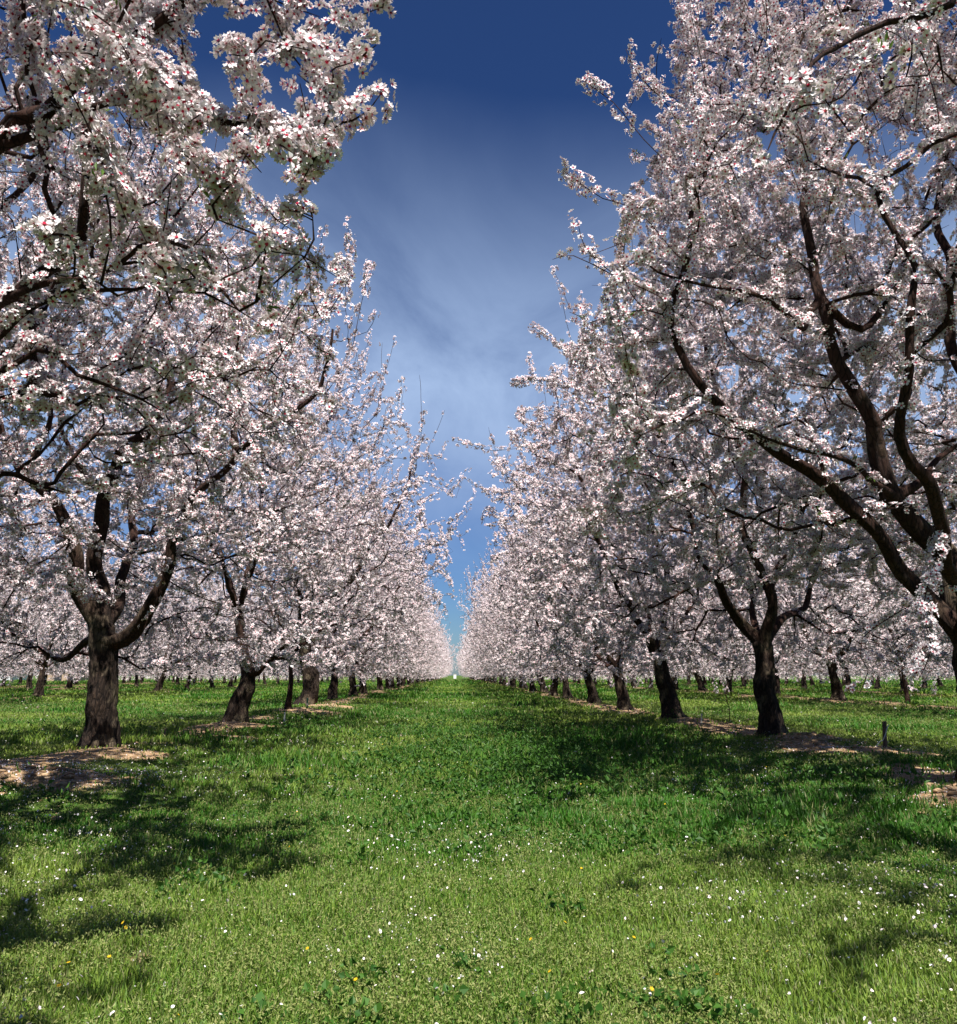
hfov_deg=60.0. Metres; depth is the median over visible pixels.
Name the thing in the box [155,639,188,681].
almond tree
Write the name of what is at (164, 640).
almond tree
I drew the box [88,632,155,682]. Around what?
almond tree
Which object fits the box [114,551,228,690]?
almond tree
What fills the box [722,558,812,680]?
almond tree
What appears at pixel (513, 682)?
almond tree
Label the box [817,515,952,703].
almond tree
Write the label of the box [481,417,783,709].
almond tree
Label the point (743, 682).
almond tree
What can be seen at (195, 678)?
almond tree
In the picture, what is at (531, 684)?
almond tree
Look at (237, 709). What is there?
almond tree
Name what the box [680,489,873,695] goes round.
almond tree
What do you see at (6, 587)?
almond tree
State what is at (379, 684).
almond tree
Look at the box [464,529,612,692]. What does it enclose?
almond tree
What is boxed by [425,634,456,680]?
almond tree
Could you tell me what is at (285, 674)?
almond tree
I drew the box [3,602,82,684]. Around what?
almond tree
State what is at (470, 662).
almond tree
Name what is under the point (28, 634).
almond tree
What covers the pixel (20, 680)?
almond tree
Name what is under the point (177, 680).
almond tree
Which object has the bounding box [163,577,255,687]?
almond tree
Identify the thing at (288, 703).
almond tree
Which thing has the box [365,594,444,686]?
almond tree
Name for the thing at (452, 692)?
grass
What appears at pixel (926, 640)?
almond tree
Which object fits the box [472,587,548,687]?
almond tree
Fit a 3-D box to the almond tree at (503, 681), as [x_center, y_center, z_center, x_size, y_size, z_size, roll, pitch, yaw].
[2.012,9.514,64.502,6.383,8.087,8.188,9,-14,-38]
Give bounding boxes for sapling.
[714,682,730,719]
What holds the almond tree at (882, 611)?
on the ground at (136, 755)
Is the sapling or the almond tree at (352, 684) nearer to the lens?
the sapling
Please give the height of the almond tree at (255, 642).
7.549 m
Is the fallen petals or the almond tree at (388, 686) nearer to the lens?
the fallen petals
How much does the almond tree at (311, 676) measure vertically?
8.076 m
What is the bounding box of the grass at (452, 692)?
[0,678,956,1023]
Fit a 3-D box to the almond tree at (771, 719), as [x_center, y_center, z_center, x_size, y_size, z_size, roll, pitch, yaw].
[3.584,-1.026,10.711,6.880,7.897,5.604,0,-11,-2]
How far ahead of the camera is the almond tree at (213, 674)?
74.68 m
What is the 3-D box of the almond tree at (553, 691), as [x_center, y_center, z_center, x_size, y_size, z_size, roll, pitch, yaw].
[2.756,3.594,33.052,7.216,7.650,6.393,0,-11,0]
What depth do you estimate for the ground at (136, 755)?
5.30 m
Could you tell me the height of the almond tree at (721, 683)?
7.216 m
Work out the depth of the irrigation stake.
8.67 m
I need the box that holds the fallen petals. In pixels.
[0,691,955,1023]
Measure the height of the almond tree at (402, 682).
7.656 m
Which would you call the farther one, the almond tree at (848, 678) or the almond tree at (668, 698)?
the almond tree at (848, 678)
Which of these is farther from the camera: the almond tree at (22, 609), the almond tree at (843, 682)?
the almond tree at (843, 682)
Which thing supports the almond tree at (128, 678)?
on the ground at (136, 755)
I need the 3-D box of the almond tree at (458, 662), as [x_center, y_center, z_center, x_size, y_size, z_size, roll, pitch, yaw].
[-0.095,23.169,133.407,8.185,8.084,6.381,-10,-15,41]
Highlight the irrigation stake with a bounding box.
[876,721,888,747]
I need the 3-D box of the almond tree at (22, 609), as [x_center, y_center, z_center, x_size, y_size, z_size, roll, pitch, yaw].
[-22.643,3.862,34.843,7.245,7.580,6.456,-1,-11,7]
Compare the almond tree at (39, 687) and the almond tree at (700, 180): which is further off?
the almond tree at (39, 687)
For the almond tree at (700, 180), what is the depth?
6.04 m
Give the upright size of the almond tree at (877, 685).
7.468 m
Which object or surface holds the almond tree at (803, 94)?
on the ground at (136, 755)
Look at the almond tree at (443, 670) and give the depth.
114.01 m
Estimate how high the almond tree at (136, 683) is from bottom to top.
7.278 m
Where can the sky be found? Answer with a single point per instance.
(460, 206)
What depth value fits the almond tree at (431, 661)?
78.20 m
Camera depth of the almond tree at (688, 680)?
66.76 m
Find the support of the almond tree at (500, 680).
on the ground at (136, 755)
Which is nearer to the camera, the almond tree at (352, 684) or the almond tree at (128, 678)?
the almond tree at (352, 684)
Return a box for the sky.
[0,0,956,675]
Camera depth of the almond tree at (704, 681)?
62.30 m
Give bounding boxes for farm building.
[0,664,27,679]
[47,669,88,680]
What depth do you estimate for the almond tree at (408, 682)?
68.92 m
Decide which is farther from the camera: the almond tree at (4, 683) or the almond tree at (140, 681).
the almond tree at (140, 681)
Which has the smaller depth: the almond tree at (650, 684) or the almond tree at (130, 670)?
the almond tree at (130, 670)
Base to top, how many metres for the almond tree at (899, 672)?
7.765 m
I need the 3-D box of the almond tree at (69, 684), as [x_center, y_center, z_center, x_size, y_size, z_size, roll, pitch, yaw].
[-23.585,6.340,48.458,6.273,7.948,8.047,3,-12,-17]
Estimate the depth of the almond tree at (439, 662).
96.89 m
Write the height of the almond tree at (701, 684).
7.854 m
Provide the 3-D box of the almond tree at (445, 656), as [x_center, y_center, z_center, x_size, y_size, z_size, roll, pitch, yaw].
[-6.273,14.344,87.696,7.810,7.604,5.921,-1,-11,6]
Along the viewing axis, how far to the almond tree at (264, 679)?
64.27 m
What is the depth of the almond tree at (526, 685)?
46.34 m
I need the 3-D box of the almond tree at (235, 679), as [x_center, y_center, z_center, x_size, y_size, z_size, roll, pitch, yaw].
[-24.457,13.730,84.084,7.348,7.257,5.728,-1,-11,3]
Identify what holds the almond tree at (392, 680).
on the ground at (136, 755)
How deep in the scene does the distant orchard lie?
138.31 m
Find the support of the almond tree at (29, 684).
on the ground at (136, 755)
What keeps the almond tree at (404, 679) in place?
on the ground at (136, 755)
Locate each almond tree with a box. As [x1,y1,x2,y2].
[0,0,397,504]
[0,86,389,748]
[0,483,71,686]
[0,500,154,696]
[0,541,87,690]
[0,549,34,657]
[0,551,70,677]
[0,587,63,685]
[2,278,457,722]
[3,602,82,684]
[10,604,64,684]
[21,566,129,688]
[23,521,195,682]
[35,615,86,684]
[62,591,154,679]
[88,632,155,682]
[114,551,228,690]
[118,596,177,686]
[118,627,179,682]
[137,596,216,683]
[140,565,236,688]
[140,590,195,679]
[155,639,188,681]
[162,603,227,684]
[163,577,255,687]
[176,433,476,705]
[187,617,229,682]
[190,583,278,686]
[196,448,395,708]
[200,594,293,679]
[203,615,255,682]
[209,619,268,682]
[235,473,430,699]
[240,601,296,684]
[259,609,311,683]
[260,507,431,696]
[261,620,301,679]
[296,512,437,693]
[325,547,443,689]
[343,567,450,688]
[348,580,441,689]
[364,597,442,685]
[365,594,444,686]
[392,618,445,683]
[396,611,442,684]
[403,625,453,678]
[409,621,451,683]
[411,609,448,682]
[415,614,456,682]
[421,637,452,681]
[423,633,448,681]
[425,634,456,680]
[426,648,450,680]
[451,308,877,718]
[455,588,517,685]
[455,645,478,679]
[456,560,581,689]
[456,621,505,683]
[457,622,494,682]
[457,639,491,682]
[458,509,628,695]
[458,605,534,685]
[460,623,494,679]
[460,633,501,684]
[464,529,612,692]
[464,571,575,690]
[464,597,537,686]
[464,631,496,683]
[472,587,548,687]
[473,501,655,697]
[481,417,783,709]
[487,141,956,737]
[490,448,704,703]
[554,0,956,782]
[605,581,646,686]
[609,578,698,688]
[614,573,729,689]
[635,515,803,693]
[638,537,754,690]
[669,602,709,684]
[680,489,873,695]
[681,619,725,684]
[695,585,786,686]
[697,637,749,685]
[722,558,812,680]
[732,448,931,700]
[742,558,870,688]
[751,0,955,167]
[751,605,832,685]
[775,586,825,685]
[792,588,876,687]
[795,555,903,691]
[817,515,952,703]
[820,532,953,693]
[824,597,917,688]
[836,363,956,693]
[845,602,896,684]
[869,578,950,688]
[882,515,956,685]
[907,607,954,681]
[908,643,951,686]
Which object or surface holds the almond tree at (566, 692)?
on the ground at (136, 755)
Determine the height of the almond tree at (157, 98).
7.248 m
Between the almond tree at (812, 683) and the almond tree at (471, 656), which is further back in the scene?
the almond tree at (471, 656)
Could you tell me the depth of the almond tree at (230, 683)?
54.76 m
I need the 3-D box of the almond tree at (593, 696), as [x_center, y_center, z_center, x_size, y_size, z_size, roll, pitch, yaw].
[3.236,1.864,24.024,5.998,7.464,6.517,-10,-15,42]
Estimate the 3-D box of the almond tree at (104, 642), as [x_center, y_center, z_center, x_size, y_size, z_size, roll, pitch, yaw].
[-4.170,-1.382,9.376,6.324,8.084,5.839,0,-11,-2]
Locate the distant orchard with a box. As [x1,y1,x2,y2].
[22,651,954,679]
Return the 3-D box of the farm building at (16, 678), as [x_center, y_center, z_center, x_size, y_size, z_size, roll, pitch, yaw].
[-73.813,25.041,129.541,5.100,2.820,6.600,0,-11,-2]
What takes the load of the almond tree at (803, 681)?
on the ground at (136, 755)
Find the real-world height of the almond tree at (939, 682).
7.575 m
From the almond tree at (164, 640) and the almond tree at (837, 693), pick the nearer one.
the almond tree at (837, 693)
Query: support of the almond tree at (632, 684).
on the ground at (136, 755)
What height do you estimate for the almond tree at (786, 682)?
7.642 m
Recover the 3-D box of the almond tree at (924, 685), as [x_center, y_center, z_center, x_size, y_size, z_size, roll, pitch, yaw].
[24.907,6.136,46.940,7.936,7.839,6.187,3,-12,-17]
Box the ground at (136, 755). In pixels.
[0,675,956,1023]
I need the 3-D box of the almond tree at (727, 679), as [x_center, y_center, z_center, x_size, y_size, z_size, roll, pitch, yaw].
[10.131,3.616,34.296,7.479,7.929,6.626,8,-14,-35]
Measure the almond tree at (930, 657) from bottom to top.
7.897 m
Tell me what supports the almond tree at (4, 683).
on the ground at (136, 755)
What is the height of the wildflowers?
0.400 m
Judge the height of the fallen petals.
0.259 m
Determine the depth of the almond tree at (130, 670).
34.94 m
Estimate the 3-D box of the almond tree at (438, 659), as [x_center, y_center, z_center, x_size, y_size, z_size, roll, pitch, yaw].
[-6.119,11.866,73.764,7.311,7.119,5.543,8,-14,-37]
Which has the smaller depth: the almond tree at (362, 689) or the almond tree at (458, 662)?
the almond tree at (362, 689)
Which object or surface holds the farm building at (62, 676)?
on the ground at (136, 755)
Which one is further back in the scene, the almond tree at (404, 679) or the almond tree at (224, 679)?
the almond tree at (224, 679)
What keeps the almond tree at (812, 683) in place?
on the ground at (136, 755)
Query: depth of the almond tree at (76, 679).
63.98 m
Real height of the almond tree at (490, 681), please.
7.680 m
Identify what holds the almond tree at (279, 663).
on the ground at (136, 755)
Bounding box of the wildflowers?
[0,693,948,1023]
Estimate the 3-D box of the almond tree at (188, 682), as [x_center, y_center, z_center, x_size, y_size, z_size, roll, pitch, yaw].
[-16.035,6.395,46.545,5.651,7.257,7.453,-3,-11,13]
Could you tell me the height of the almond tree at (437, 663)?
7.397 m
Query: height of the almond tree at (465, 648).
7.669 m
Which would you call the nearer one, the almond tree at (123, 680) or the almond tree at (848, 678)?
the almond tree at (848, 678)
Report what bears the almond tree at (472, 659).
on the ground at (136, 755)
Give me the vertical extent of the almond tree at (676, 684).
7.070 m
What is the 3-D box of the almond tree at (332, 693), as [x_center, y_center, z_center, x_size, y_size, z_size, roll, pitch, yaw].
[-4.542,2.437,27.457,6.508,7.642,7.304,-9,-14,39]
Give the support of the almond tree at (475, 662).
on the ground at (136, 755)
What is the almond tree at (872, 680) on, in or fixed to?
on the ground at (136, 755)

